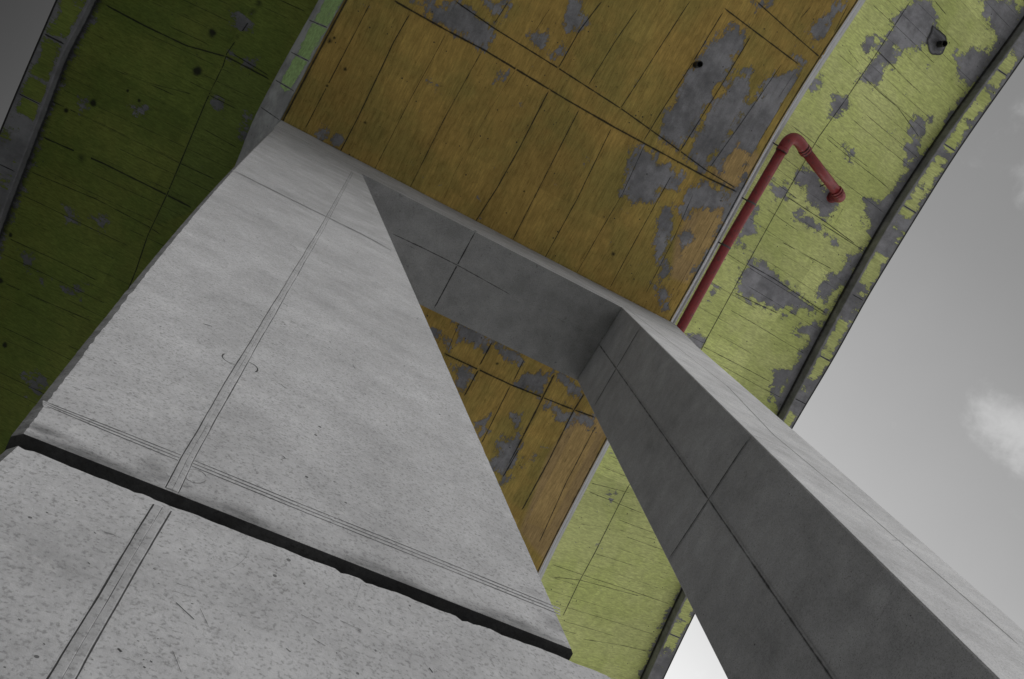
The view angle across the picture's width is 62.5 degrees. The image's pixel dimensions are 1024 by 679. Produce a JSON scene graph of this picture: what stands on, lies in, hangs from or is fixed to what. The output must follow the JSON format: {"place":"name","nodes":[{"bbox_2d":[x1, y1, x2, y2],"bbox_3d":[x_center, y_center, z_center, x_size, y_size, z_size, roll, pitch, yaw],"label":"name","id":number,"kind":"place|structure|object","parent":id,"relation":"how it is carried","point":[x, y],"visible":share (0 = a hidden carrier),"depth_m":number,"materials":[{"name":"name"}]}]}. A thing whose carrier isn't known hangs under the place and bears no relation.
{"place":"outdoors","nodes":[
{"label":"outdoors","id":0,"kind":"place"},
{"bbox_2d":[0,0,1023,678],"label":"sky","id":1,"kind":"structure","parent":0,"point":[920,405],"materials":[{"name":"grey"}]},
{"label":"ground","id":2,"kind":"structure","parent":0,"visible":0},
{"bbox_2d":[0,120,1023,678],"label":"bridge pier","id":3,"kind":"structure","parent":2,"relation":"on","point":[244,442],"depth_m":2.34,"materials":[{"name":"concrete"}]},
{"bbox_2d":[0,0,1023,678],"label":"bridge deck","id":4,"kind":"structure","parent":3,"relation":"on","point":[624,148],"depth_m":12.28,"materials":[{"name":"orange paint"}]},
{"bbox_2d":[676,133,845,332],"bbox_3d":[3.364,-1.553,13.356,1.679,0.791,4.030,49,-86,-16],"label":"drain pipe","id":5,"kind":"object","parent":4,"relation":"attached to","point":[836,194],"visible":0.98,"depth_m":12.99,"materials":[{"name":"red metal"}]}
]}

